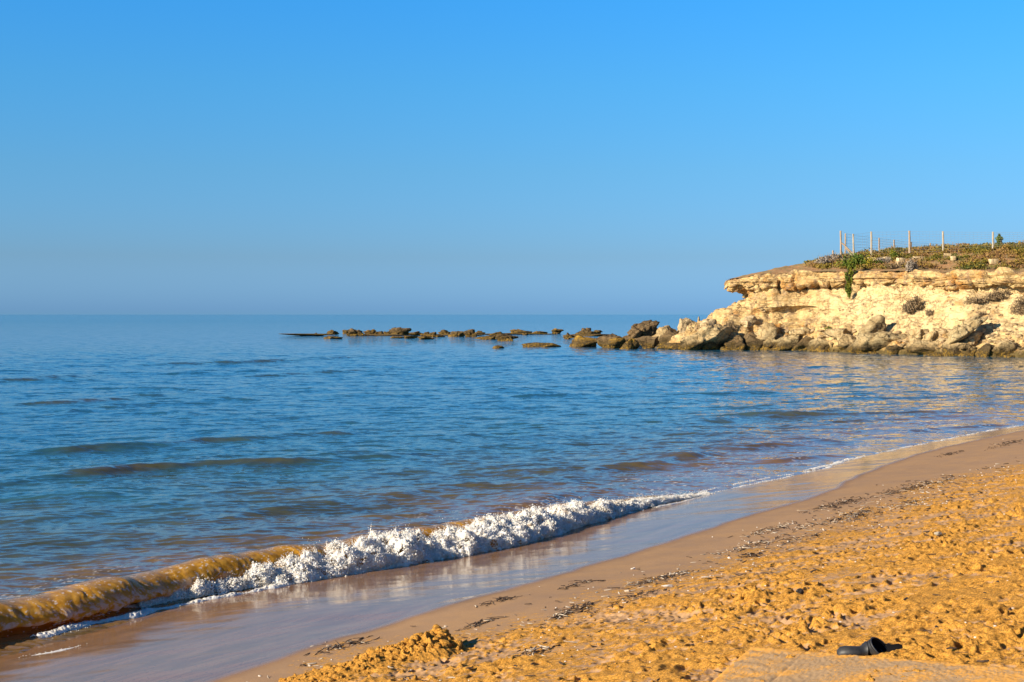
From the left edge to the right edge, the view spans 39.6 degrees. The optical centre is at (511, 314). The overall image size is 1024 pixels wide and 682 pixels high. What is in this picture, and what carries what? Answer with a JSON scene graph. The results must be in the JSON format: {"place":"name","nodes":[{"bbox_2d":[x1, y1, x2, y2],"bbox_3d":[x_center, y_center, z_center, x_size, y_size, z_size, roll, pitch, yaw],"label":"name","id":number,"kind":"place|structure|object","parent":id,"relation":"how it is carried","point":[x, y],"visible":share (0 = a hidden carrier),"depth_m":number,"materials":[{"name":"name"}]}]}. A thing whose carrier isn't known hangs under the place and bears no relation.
{"place":"outdoors","nodes":[
{"label":"outdoors","id":0,"kind":"place"},
{"bbox_2d":[0,315,1023,657],"bbox_3d":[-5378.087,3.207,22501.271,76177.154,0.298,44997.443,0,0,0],"label":"sea","id":1,"kind":"structure","parent":0,"point":[136,443],"depth_m":42.98,"materials":[{"name":"liquid"}]},
{"bbox_2d":[283,333,330,335],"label":"reef rock","id":2,"kind":"object","parent":1,"relation":"in","point":[306,334],"visible":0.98,"depth_m":220.11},
{"bbox_2d":[326,330,338,334],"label":"reef rock","id":3,"kind":"object","parent":1,"relation":"in","point":[332,332],"visible":0.81,"depth_m":235.11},
{"bbox_2d":[324,336,342,338],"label":"reef rock","id":4,"kind":"object","parent":1,"relation":"in","point":[333,337],"visible":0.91,"depth_m":193.81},
{"bbox_2d":[0,492,701,636],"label":"breaking wave","id":5,"kind":"object","parent":1,"relation":"on","point":[91,599],"visible":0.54,"depth_m":15.94,"materials":[{"name":"liquid"}]},
{"bbox_2d":[364,334,401,335],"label":"reef rock","id":6,"kind":"object","parent":1,"relation":"in","point":[382,334],"visible":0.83,"depth_m":221.39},
{"bbox_2d":[409,331,422,334],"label":"reef rock","id":7,"kind":"object","parent":1,"relation":"in","point":[415,333],"visible":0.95,"depth_m":225.49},
{"bbox_2d":[138,491,712,608],"bbox_3d":[-0.051,3.099,20.893,1.279,0.588,12.958,0,0,38],"label":"breaking foam","id":8,"kind":"object","parent":1,"relation":"on","point":[509,530],"visible":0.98,"depth_m":19.11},
{"bbox_2d":[418,335,434,338],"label":"reef rock","id":9,"kind":"object","parent":1,"relation":"in","point":[423,337],"visible":0.74,"depth_m":189.83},
{"bbox_2d":[426,332,444,336],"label":"reef rock","id":10,"kind":"object","parent":1,"relation":"in","point":[432,334],"visible":0.57,"depth_m":208.25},
{"bbox_2d":[438,330,449,333],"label":"reef rock","id":11,"kind":"object","parent":1,"relation":"in","point":[443,332],"visible":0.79,"depth_m":240.14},
{"bbox_2d":[475,335,495,339],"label":"reef rock","id":12,"kind":"object","parent":1,"relation":"in","point":[488,337],"visible":0.77,"depth_m":188.70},
{"bbox_2d":[489,333,546,333],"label":"reef rock","id":13,"kind":"object","parent":1,"relation":"in","point":[521,333],"visible":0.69,"depth_m":235.23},
{"bbox_2d":[521,342,560,346],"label":"reef rock","id":14,"kind":"object","parent":1,"relation":"in","point":[536,344],"visible":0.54,"depth_m":144.59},
{"bbox_2d":[551,328,563,333],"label":"reef rock","id":15,"kind":"object","parent":1,"relation":"in","point":[556,331],"visible":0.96,"depth_m":245.65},
{"bbox_2d":[569,335,596,346],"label":"boulder","id":16,"kind":"object","parent":1,"relation":"in","point":[579,341],"visible":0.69,"depth_m":144.58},
{"bbox_2d":[570,334,616,335],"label":"reef rock","id":17,"kind":"object","parent":1,"relation":"in","point":[589,334],"visible":0.48,"depth_m":216.86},
{"bbox_2d":[596,333,622,347],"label":"boulder","id":18,"kind":"object","parent":1,"relation":"in","point":[602,341],"visible":0.64,"depth_m":140.92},
{"bbox_2d":[607,338,625,347],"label":"rock","id":19,"kind":"object","parent":1,"relation":"in","point":[616,342],"visible":0.86,"depth_m":139.06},
{"bbox_2d":[620,338,638,348],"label":"rock","id":20,"kind":"object","parent":1,"relation":"in","point":[631,343],"visible":0.7,"depth_m":135.56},
{"bbox_2d":[622,320,659,344],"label":"boulder","id":21,"kind":"object","parent":1,"relation":"in","point":[645,328],"visible":0.54,"depth_m":152.34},
{"bbox_2d":[634,336,658,348],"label":"boulder","id":22,"kind":"object","parent":1,"relation":"in","point":[648,342],"visible":0.84,"depth_m":137.33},
{"bbox_2d":[657,343,668,348],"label":"rock ledge","id":23,"kind":"object","parent":1,"relation":"in","point":[662,347],"visible":0.48,"depth_m":135.57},
{"bbox_2d":[652,325,677,345],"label":"boulder","id":24,"kind":"object","parent":1,"relation":"in","point":[660,331],"visible":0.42,"depth_m":148.25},
{"bbox_2d":[659,330,677,345],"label":"boulder","id":25,"kind":"object","parent":1,"relation":"in","point":[666,336],"visible":0.47,"depth_m":146.15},
{"bbox_2d":[0,426,1023,681],"bbox_3d":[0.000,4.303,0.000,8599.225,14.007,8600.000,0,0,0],"label":"sand beach","id":26,"kind":"structure","parent":0,"point":[266,634],"depth_m":13.66,"materials":[{"name":"sand"}]},
{"bbox_2d":[303,635,379,655],"bbox_3d":[-1.541,2.955,12.734,0.870,0.067,0.361,0,0,-37],"label":"seaweed clump","id":27,"kind":"object","parent":26,"relation":"on","point":[349,642],"visible":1,"depth_m":12.72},
{"bbox_2d":[346,328,364,335],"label":"reef rock","id":28,"kind":"object","parent":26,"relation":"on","point":[353,332],"visible":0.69,"depth_m":220.98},
{"bbox_2d":[363,329,377,333],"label":"reef rock","id":29,"kind":"object","parent":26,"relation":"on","point":[372,331],"visible":0.55,"depth_m":223.88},
{"bbox_2d":[275,624,473,681],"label":"sand heap","id":30,"kind":"object","parent":26,"relation":"on","point":[436,641],"visible":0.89,"depth_m":11.53,"materials":[{"name":"sand"}]},
{"bbox_2d":[389,327,411,334],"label":"reef rock","id":31,"kind":"object","parent":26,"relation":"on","point":[400,330],"visible":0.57,"depth_m":230.11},
{"bbox_2d":[448,331,464,336],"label":"reef rock","id":32,"kind":"object","parent":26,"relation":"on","point":[457,334],"visible":0.73,"depth_m":213.40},
{"bbox_2d":[463,329,476,336],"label":"reef rock","id":33,"kind":"object","parent":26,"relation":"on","point":[469,333],"visible":0.69,"depth_m":211.68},
{"bbox_2d":[455,616,505,630],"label":"seaweed clump","id":34,"kind":"object","parent":26,"relation":"on","point":[479,621],"visible":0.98,"depth_m":13.06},
{"bbox_2d":[474,594,529,607],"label":"seaweed clump","id":35,"kind":"object","parent":26,"relation":"on","point":[503,598],"visible":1,"depth_m":14.40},
{"bbox_2d":[495,334,517,340],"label":"reef rock","id":36,"kind":"object","parent":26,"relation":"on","point":[504,337],"visible":0.84,"depth_m":178.84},
{"bbox_2d":[19,425,1022,657],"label":"foam line","id":37,"kind":"object","parent":26,"relation":"on","point":[87,623],"visible":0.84,"depth_m":16.00,"materials":[{"name":"liquid"}]},
{"bbox_2d":[510,329,531,332],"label":"reef rock","id":38,"kind":"object","parent":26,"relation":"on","point":[517,331],"visible":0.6,"depth_m":242.08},
{"bbox_2d":[508,641,577,657],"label":"seaweed clump","id":39,"kind":"object","parent":26,"relation":"on","point":[526,650],"visible":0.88,"depth_m":10.92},
{"bbox_2d":[539,606,592,624],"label":"seaweed clump","id":40,"kind":"object","parent":26,"relation":"on","point":[559,616],"visible":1,"depth_m":12.92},
{"bbox_2d":[562,332,574,338],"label":"reef rock","id":41,"kind":"object","parent":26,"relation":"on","point":[567,336],"visible":0.81,"depth_m":193.84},
{"bbox_2d":[557,579,604,589],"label":"seaweed clump","id":42,"kind":"object","parent":26,"relation":"on","point":[584,581],"visible":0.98,"depth_m":15.27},
{"bbox_2d":[547,600,616,618],"bbox_3d":[0.578,2.715,13.109,0.503,0.106,0.839,0,0,37],"label":"seaweed clump","id":43,"kind":"object","parent":26,"relation":"on","point":[581,607],"visible":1,"depth_m":13.16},
{"bbox_2d":[575,328,596,333],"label":"reef rock","id":44,"kind":"object","parent":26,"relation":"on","point":[585,331],"visible":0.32,"depth_m":225.64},
{"bbox_2d":[593,586,681,612],"bbox_3d":[1.161,2.637,13.293,0.498,0.100,1.423,0,0,29],"label":"seaweed clump","id":45,"kind":"object","parent":26,"relation":"on","point":[631,596],"visible":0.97,"depth_m":13.30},
{"bbox_2d":[267,442,1023,680],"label":"beach litter","id":46,"kind":"object","parent":26,"relation":"on","point":[952,476],"visible":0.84,"depth_m":13.52,"materials":[{"name":"brown"}]},
{"bbox_2d":[607,569,705,588],"bbox_3d":[1.546,2.776,14.982,0.490,0.104,1.611,0,0,32],"label":"seaweed clump","id":47,"kind":"object","parent":26,"relation":"on","point":[647,581],"visible":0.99,"depth_m":14.77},
{"bbox_2d":[661,570,703,578],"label":"seaweed clump","id":48,"kind":"object","parent":26,"relation":"on","point":[670,573],"visible":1,"depth_m":15.26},
{"bbox_2d":[365,470,1021,681],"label":"sand clods","id":49,"kind":"object","parent":26,"relation":"on","point":[809,645],"visible":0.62,"depth_m":11.25,"materials":[{"name":"sand"}]},
{"bbox_2d":[700,536,794,554],"bbox_3d":[3.068,2.877,17.864,1.988,0.102,0.734,0,0,-44],"label":"seaweed clump","id":50,"kind":"object","parent":26,"relation":"on","point":[745,546],"visible":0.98,"depth_m":17.66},
{"bbox_2d":[738,551,765,557],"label":"seaweed clump","id":51,"kind":"object","parent":26,"relation":"on","point":[749,554],"visible":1,"depth_m":16.58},
{"bbox_2d":[728,519,806,540],"bbox_3d":[3.523,2.958,19.553,2.104,0.124,0.652,0,0,-45],"label":"seaweed clump","id":52,"kind":"object","parent":26,"relation":"on","point":[770,529],"visible":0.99,"depth_m":19.52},
{"bbox_2d":[775,532,821,546],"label":"seaweed clump","id":53,"kind":"object","parent":26,"relation":"on","point":[816,534],"visible":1,"depth_m":17.90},
{"bbox_2d":[796,588,803,594],"bbox_3d":[2.319,2.234,11.461,0.070,0.057,0.047,0,0,0],"label":"pebble","id":54,"kind":"object","parent":26,"relation":"on","point":[800,590],"visible":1,"depth_m":11.44,"materials":[{"name":"grey stone"}]},
{"bbox_2d":[779,516,834,535],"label":"seaweed clump","id":55,"kind":"object","parent":26,"relation":"on","point":[800,527],"visible":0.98,"depth_m":19.39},
{"bbox_2d":[797,496,884,513],"bbox_3d":[5.162,2.956,22.192,1.055,0.171,2.738,0,0,26],"label":"seaweed clump","id":56,"kind":"object","parent":26,"relation":"on","point":[833,505],"visible":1,"depth_m":22.16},
{"bbox_2d":[800,504,891,526],"bbox_3d":[4.934,2.839,20.103,1.198,0.179,2.448,0,0,41],"label":"seaweed clump","id":57,"kind":"object","parent":26,"relation":"on","point":[854,514],"visible":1,"depth_m":19.95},
{"bbox_2d":[712,647,1023,681],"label":"flat slab","id":58,"kind":"structure","parent":26,"relation":"on","point":[750,666],"depth_m":8.15,"materials":[{"name":"stone"}]},
{"bbox_2d":[837,637,902,655],"bbox_3d":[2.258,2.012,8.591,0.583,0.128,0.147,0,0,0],"label":"beach shoe","id":59,"kind":"object","parent":26,"relation":"on","point":[873,646],"visible":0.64,"depth_m":8.57,"materials":[{"name":"black rubber"}]},
{"bbox_2d":[870,480,937,496],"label":"seaweed clump","id":60,"kind":"object","parent":26,"relation":"on","point":[912,487],"visible":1,"depth_m":23.84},
{"bbox_2d":[882,496,947,512],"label":"seaweed clump","id":61,"kind":"object","parent":26,"relation":"on","point":[908,504],"visible":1,"depth_m":20.84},
{"bbox_2d":[908,475,966,485],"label":"seaweed clump","id":62,"kind":"object","parent":26,"relation":"on","point":[940,481],"visible":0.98,"depth_m":24.64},
{"bbox_2d":[937,450,964,456],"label":"seaweed clump","id":63,"kind":"object","parent":26,"relation":"on","point":[949,453],"visible":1,"depth_m":31.66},
{"bbox_2d":[984,439,1023,450],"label":"seaweed clump","id":64,"kind":"object","parent":26,"relation":"on","point":[1009,442],"visible":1,"depth_m":33.83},
{"bbox_2d":[0,0,1023,314],"label":"sky","id":65,"kind":"structure","parent":0,"point":[158,157],"materials":[{"name":"blue"}]},
{"bbox_2d":[667,267,1023,357],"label":"cliff","id":66,"kind":"structure","parent":0,"point":[796,294],"depth_m":126.39,"materials":[{"name":"stone"}]},
{"bbox_2d":[665,343,681,348],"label":"rock ledge","id":67,"kind":"object","parent":66,"relation":"on","point":[672,345],"visible":0.26,"depth_m":134.36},
{"bbox_2d":[677,318,696,332],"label":"boulder","id":68,"kind":"object","parent":66,"relation":"on","point":[684,323],"visible":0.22,"depth_m":149.03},
{"bbox_2d":[679,324,731,349],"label":"boulder","id":69,"kind":"object","parent":66,"relation":"on","point":[713,337],"visible":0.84,"depth_m":131.48,"materials":[{"name":"stone"}]},
{"bbox_2d":[700,319,716,327],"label":"boulder","id":70,"kind":"object","parent":66,"relation":"on","point":[708,322],"visible":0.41,"depth_m":133.15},
{"bbox_2d":[725,317,737,332],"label":"shrub","id":71,"kind":"object","parent":66,"relation":"on","point":[730,324],"visible":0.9,"depth_m":133.28,"materials":[{"name":"brown plant"}]},
{"bbox_2d":[724,335,745,349],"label":"boulder","id":72,"kind":"object","parent":66,"relation":"on","point":[735,342],"visible":0.72,"depth_m":131.57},
{"bbox_2d":[739,315,758,327],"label":"boulder","id":73,"kind":"object","parent":66,"relation":"on","point":[749,321],"visible":1,"depth_m":133.75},
{"bbox_2d":[743,332,762,349],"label":"boulder","id":74,"kind":"object","parent":66,"relation":"on","point":[751,341],"visible":0.88,"depth_m":131.56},
{"bbox_2d":[754,322,778,340],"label":"boulder","id":75,"kind":"object","parent":66,"relation":"on","point":[765,331],"visible":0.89,"depth_m":131.47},
{"bbox_2d":[761,337,774,349],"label":"boulder","id":76,"kind":"object","parent":66,"relation":"on","point":[768,343],"visible":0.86,"depth_m":131.10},
{"bbox_2d":[772,335,799,350],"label":"boulder","id":77,"kind":"object","parent":66,"relation":"on","point":[784,344],"visible":0.93,"depth_m":130.13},
{"bbox_2d":[789,326,809,336],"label":"boulder","id":78,"kind":"object","parent":66,"relation":"on","point":[802,331],"visible":0.9,"depth_m":130.44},
{"bbox_2d":[794,336,814,350],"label":"boulder","id":79,"kind":"object","parent":66,"relation":"on","point":[802,344],"visible":0.52,"depth_m":129.09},
{"bbox_2d":[807,337,828,351],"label":"boulder","id":80,"kind":"object","parent":66,"relation":"on","point":[816,344],"visible":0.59,"depth_m":126.40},
{"bbox_2d":[822,328,849,338],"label":"boulder","id":81,"kind":"object","parent":66,"relation":"on","point":[835,333],"visible":0.68,"depth_m":124.28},
{"bbox_2d":[837,333,855,350],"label":"boulder","id":82,"kind":"object","parent":66,"relation":"on","point":[844,341],"visible":0.6,"depth_m":122.74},
{"bbox_2d":[842,253,856,298],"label":"creeper","id":83,"kind":"object","parent":66,"relation":"attached to","point":[849,278],"visible":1,"depth_m":129.07,"materials":[{"name":"green plant"}]},
{"bbox_2d":[681,300,1023,352],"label":"rubble","id":84,"kind":"object","parent":66,"relation":"on","point":[939,339],"visible":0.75,"depth_m":117.81,"materials":[{"name":"stone"}]},
{"bbox_2d":[857,351,879,353],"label":"rock ledge","id":85,"kind":"object","parent":66,"relation":"on","point":[868,352],"visible":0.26,"depth_m":119.34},
{"bbox_2d":[856,315,885,337],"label":"boulder","id":86,"kind":"object","parent":66,"relation":"on","point":[876,323],"visible":0.74,"depth_m":120.48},
{"bbox_2d":[845,332,906,353],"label":"boulder","id":87,"kind":"object","parent":66,"relation":"on","point":[872,342],"visible":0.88,"depth_m":119.05,"materials":[{"name":"stone"}]},
{"bbox_2d":[886,345,902,354],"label":"rock","id":88,"kind":"object","parent":66,"relation":"on","point":[891,350],"visible":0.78,"depth_m":116.57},
{"bbox_2d":[900,293,925,316],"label":"shrub","id":89,"kind":"object","parent":66,"relation":"on","point":[911,305],"visible":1,"depth_m":120.99,"materials":[{"name":"brown plant"}]},
{"bbox_2d":[907,328,923,341],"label":"boulder","id":90,"kind":"object","parent":66,"relation":"on","point":[914,334],"visible":0.77,"depth_m":116.68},
{"bbox_2d":[906,340,939,354],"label":"boulder","id":91,"kind":"object","parent":66,"relation":"on","point":[920,347],"visible":0.61,"depth_m":114.88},
{"bbox_2d":[922,330,938,340],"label":"boulder","id":92,"kind":"object","parent":66,"relation":"on","point":[932,335],"visible":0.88,"depth_m":115.46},
{"bbox_2d":[925,308,935,315],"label":"shrub","id":93,"kind":"object","parent":66,"relation":"on","point":[930,312],"visible":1,"depth_m":119.47,"materials":[{"name":"brown plant"}]},
{"bbox_2d":[924,352,943,355],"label":"rock ledge","id":94,"kind":"object","parent":66,"relation":"on","point":[936,354],"visible":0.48,"depth_m":113.29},
{"bbox_2d":[942,343,969,355],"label":"boulder","id":95,"kind":"object","parent":66,"relation":"on","point":[953,349],"visible":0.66,"depth_m":112.59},
{"bbox_2d":[940,315,987,347],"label":"boulder","id":96,"kind":"object","parent":66,"relation":"on","point":[963,330],"visible":1,"depth_m":112.72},
{"bbox_2d":[958,352,974,355],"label":"rock ledge","id":97,"kind":"object","parent":66,"relation":"on","point":[967,354],"visible":0.36,"depth_m":112.03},
{"bbox_2d":[968,331,982,341],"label":"boulder","id":98,"kind":"object","parent":66,"relation":"on","point":[976,335],"visible":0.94,"depth_m":113.25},
{"bbox_2d":[963,294,988,303],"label":"shrub","id":99,"kind":"object","parent":66,"relation":"on","point":[978,300],"visible":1,"depth_m":116.44,"materials":[{"name":"brown plant"}]},
{"bbox_2d":[975,343,994,356],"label":"boulder","id":100,"kind":"object","parent":66,"relation":"on","point":[984,350],"visible":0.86,"depth_m":110.96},
{"bbox_2d":[984,292,998,300],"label":"shrub","id":101,"kind":"object","parent":66,"relation":"on","point":[987,298],"visible":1,"depth_m":116.50,"materials":[{"name":"brown plant"}]},
{"bbox_2d":[985,287,1011,300],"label":"shrub","id":102,"kind":"object","parent":66,"relation":"on","point":[997,293],"visible":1,"depth_m":116.52,"materials":[{"name":"brown plant"}]},
{"bbox_2d":[992,340,1016,356],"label":"boulder","id":103,"kind":"object","parent":66,"relation":"on","point":[1002,348],"visible":0.9,"depth_m":110.38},
{"bbox_2d":[1009,285,1023,314],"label":"shrub","id":104,"kind":"object","parent":66,"relation":"on","point":[1019,310],"visible":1,"depth_m":114.12,"materials":[{"name":"brown plant"}]},
{"bbox_2d":[731,249,1023,278],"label":"hill","id":105,"kind":"structure","parent":0,"point":[948,265],"depth_m":128.65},
{"bbox_2d":[815,257,833,263],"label":"shrub","id":106,"kind":"object","parent":105,"relation":"on","point":[822,261],"visible":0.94,"depth_m":135.85,"materials":[{"name":"grey plant"}]},
{"bbox_2d":[824,252,838,260],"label":"shrub","id":107,"kind":"object","parent":105,"relation":"on","point":[834,256],"visible":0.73,"depth_m":136.99,"materials":[{"name":"grey plant"}]},
{"bbox_2d":[835,249,876,266],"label":"shrub","id":108,"kind":"object","parent":105,"relation":"on","point":[856,258],"visible":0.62,"depth_m":132.53,"materials":[{"name":"green plant"}]},
{"bbox_2d":[860,257,884,266],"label":"shrub","id":109,"kind":"object","parent":105,"relation":"on","point":[865,262],"visible":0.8,"depth_m":131.64,"materials":[{"name":"green plant"}]},
{"bbox_2d":[876,255,892,262],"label":"shrub","id":110,"kind":"object","parent":105,"relation":"on","point":[883,259],"visible":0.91,"depth_m":132.38,"materials":[{"name":"grey plant"}]},
{"bbox_2d":[888,246,900,259],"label":"shrub","id":111,"kind":"object","parent":105,"relation":"on","point":[893,253],"visible":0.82,"depth_m":132.29,"materials":[{"name":"green plant"}]},
{"bbox_2d":[885,260,905,267],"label":"shrub","id":112,"kind":"object","parent":105,"relation":"on","point":[900,264],"visible":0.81,"depth_m":128.12,"materials":[{"name":"beige plant"}]},
{"bbox_2d":[844,233,950,253],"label":"wire fence","id":113,"kind":"object","parent":105,"relation":"on","point":[882,243],"visible":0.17,"depth_m":143.97,"materials":[{"name":"grey"}]},
{"bbox_2d":[906,257,917,272],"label":"shrub","id":114,"kind":"object","parent":105,"relation":"on","point":[912,266],"visible":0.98,"depth_m":124.17,"materials":[{"name":"grey plant"}]},
{"bbox_2d":[801,240,1023,269],"bbox_3d":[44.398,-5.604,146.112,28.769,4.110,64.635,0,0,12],"label":"scrub","id":115,"kind":"object","parent":105,"relation":"on","point":[982,250],"visible":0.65,"depth_m":128.62,"materials":[{"name":"green plant"}]},
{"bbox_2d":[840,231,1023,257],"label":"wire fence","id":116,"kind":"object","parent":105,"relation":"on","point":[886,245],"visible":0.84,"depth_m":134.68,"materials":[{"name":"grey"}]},
{"bbox_2d":[988,259,998,263],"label":"stone block","id":117,"kind":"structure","parent":105,"relation":"on","point":[992,261],"depth_m":121.04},
{"bbox_2d":[995,233,1003,243],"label":"young tree","id":118,"kind":"object","parent":105,"relation":"on","point":[999,238],"visible":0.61,"depth_m":149.89,"materials":[{"name":"green plant"}]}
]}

